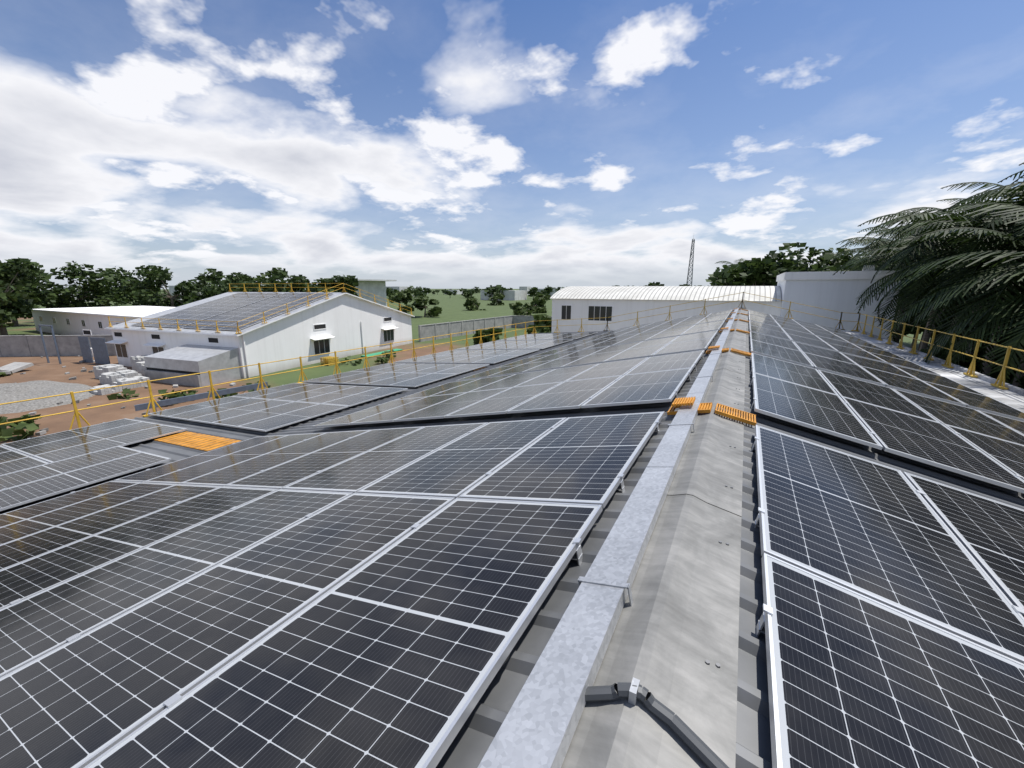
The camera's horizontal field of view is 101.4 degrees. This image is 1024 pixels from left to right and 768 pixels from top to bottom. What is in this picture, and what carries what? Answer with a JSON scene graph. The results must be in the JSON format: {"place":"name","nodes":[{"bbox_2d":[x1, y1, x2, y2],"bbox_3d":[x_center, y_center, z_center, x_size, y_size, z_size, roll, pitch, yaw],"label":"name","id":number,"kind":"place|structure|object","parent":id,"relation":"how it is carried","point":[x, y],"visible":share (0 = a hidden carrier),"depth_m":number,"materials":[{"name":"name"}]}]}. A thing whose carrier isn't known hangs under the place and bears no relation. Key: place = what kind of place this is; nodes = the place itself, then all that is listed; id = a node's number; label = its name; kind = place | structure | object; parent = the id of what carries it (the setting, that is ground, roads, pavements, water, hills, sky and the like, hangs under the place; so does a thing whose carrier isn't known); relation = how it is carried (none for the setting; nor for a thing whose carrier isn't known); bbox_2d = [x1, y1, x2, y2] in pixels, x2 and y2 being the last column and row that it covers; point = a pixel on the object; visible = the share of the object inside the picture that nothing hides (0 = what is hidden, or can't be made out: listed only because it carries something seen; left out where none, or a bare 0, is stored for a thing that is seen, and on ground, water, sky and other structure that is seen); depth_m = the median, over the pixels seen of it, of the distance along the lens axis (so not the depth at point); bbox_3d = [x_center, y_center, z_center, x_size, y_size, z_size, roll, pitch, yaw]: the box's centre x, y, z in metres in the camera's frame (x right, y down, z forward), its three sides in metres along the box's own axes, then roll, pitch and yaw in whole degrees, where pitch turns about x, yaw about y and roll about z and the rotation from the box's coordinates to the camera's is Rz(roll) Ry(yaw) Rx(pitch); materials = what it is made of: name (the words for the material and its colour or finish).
{"place":"outdoors","nodes":[
{"label":"outdoors","id":0,"kind":"place"},
{"bbox_2d":[31,306,174,334],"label":"annex building","id":1,"kind":"structure","parent":0,"point":[73,321],"depth_m":64.88,"materials":[{"name":"white metal"}]},
{"bbox_2d":[38,292,414,386],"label":"factory building","id":2,"kind":"structure","parent":0,"point":[339,321],"depth_m":39.60,"materials":[{"name":"white paint"}]},
{"bbox_2d":[108,283,411,333],"bbox_3d":[-21.838,-8.064,42.030,14.543,4.107,30.426,18,22,53],"label":"safety railing","id":3,"kind":"object","parent":2,"relation":"on","point":[197,328],"visible":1,"depth_m":38.05,"materials":[{"name":"yellow metal"}]},
{"bbox_2d":[228,283,345,291],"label":"safety railing","id":4,"kind":"object","parent":2,"relation":"on","point":[275,290],"visible":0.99,"depth_m":47.06,"materials":[{"name":"yellow metal"}]},
{"bbox_2d":[0,289,929,443],"bbox_3d":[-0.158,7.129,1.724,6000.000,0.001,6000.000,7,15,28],"label":"terrain","id":5,"kind":"structure","parent":0,"point":[454,309],"depth_m":39.11,"materials":[{"name":"brown soil"}]},
{"bbox_2d":[0,362,33,374],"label":"broken concrete slab","id":6,"kind":"structure","parent":5,"relation":"on","point":[13,367],"depth_m":37.53,"materials":[{"name":"white concrete"}]},
{"bbox_2d":[0,380,93,413],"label":"gravel heap","id":7,"kind":"object","parent":5,"relation":"on","point":[11,392],"visible":0.84,"depth_m":27.68,"materials":[{"name":"grey gravel"}]},
{"bbox_2d":[88,354,150,394],"bbox_3d":[-30.799,-1.000,33.974,4.946,1.424,10.163,-11,17,-39],"label":"pile of blocks","id":8,"kind":"object","parent":5,"relation":"on","point":[108,375],"visible":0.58,"depth_m":32.63,"materials":[{"name":"white concrete"}]},
{"bbox_2d":[0,355,239,444],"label":"yard rubble","id":9,"kind":"object","parent":5,"relation":"on","point":[41,432],"visible":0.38,"depth_m":31.31,"materials":[{"name":"concrete"}]},
{"bbox_2d":[134,382,267,411],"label":"steel beam on stands","id":10,"kind":"structure","parent":5,"relation":"on","point":[144,406],"depth_m":24.03,"materials":[{"name":"grey metal"}]},
{"bbox_2d":[0,289,551,441],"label":"field trees and bushes","id":11,"kind":"object","parent":5,"relation":"on","point":[405,297],"visible":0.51,"depth_m":53.44,"materials":[{"name":"green plant"}]},
{"bbox_2d":[0,315,551,356],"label":"compound wall","id":12,"kind":"structure","parent":5,"relation":"on","point":[23,345],"depth_m":46.16,"materials":[{"name":"concrete"}]},
{"bbox_2d":[40,279,555,305],"bbox_3d":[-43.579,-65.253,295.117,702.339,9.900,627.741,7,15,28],"label":"distant buildings","id":13,"kind":"structure","parent":5,"relation":"on","point":[377,287],"depth_m":137.45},
{"bbox_2d":[38,285,628,303],"bbox_3d":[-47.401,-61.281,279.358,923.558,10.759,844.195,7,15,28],"label":"distant tree line","id":14,"kind":"object","parent":5,"relation":"on","point":[532,292],"visible":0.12,"depth_m":281.27,"materials":[{"name":"green plant"}]},
{"bbox_2d":[320,349,402,365],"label":"wood pallets and pipes","id":15,"kind":"object","parent":5,"relation":"on","point":[328,360],"visible":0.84,"depth_m":41.08,"materials":[{"name":"beige paint"}]},
{"bbox_2d":[0,310,1023,767],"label":"roof sheeting","id":16,"kind":"object","parent":5,"relation":"on","point":[476,732],"visible":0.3,"depth_m":3.45,"materials":[{"name":"grey metal"}]},
{"bbox_2d":[0,321,534,429],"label":"safety railing","id":17,"kind":"object","parent":16,"relation":"on","point":[151,401],"visible":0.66,"depth_m":13.86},
{"bbox_2d":[0,332,597,510],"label":"solar panels","id":18,"kind":"object","parent":16,"relation":"on","point":[38,468],"visible":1,"depth_m":10.85,"materials":[{"name":"black glass"}]},
{"bbox_2d":[0,310,731,767],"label":"solar panels","id":19,"kind":"structure","parent":16,"relation":"on","point":[366,598],"depth_m":2.46,"materials":[{"name":"black glass"}]},
{"bbox_2d":[153,308,756,451],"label":"yellow walkway gratings","id":20,"kind":"object","parent":16,"relation":"on","point":[747,417],"visible":0.91,"depth_m":8.63,"materials":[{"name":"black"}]},
{"bbox_2d":[478,308,746,767],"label":"roof ridge cap","id":21,"kind":"object","parent":16,"relation":"on","point":[636,665],"visible":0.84,"depth_m":1.64,"materials":[{"name":"grey metal"}]},
{"bbox_2d":[532,292,860,332],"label":"guard rail","id":22,"kind":"structure","parent":16,"relation":"on","point":[704,308],"depth_m":27.97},
{"bbox_2d":[748,310,1023,767],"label":"solar panels","id":23,"kind":"structure","parent":16,"relation":"on","point":[890,624],"depth_m":2.22,"materials":[{"name":"black glass"}]},
{"bbox_2d":[856,313,1023,389],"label":"guard rail","id":24,"kind":"object","parent":16,"relation":"on","point":[1001,378],"visible":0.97,"depth_m":13.26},
{"bbox_2d":[0,242,1023,388],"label":"broadleaf trees","id":25,"kind":"object","parent":5,"relation":"on","point":[21,279],"visible":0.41,"depth_m":79.11,"materials":[{"name":"green plant"}]},
{"bbox_2d":[686,237,694,284],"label":"lattice tower","id":26,"kind":"structure","parent":5,"relation":"on","point":[691,255],"depth_m":267.99,"materials":[{"name":"silver metal"}]},
{"bbox_2d":[551,265,900,338],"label":"white building","id":27,"kind":"structure","parent":5,"relation":"on","point":[837,291],"depth_m":33.94,"materials":[{"name":"white paint"}]},
{"bbox_2d":[716,162,1023,386],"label":"coconut palms","id":28,"kind":"object","parent":5,"relation":"on","point":[971,263],"visible":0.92,"depth_m":16.38,"materials":[{"name":"green plant"}]},
{"bbox_2d":[0,0,1023,288],"label":"sky","id":29,"kind":"structure","parent":0,"point":[432,144],"materials":[{"name":"blue"}]}
]}

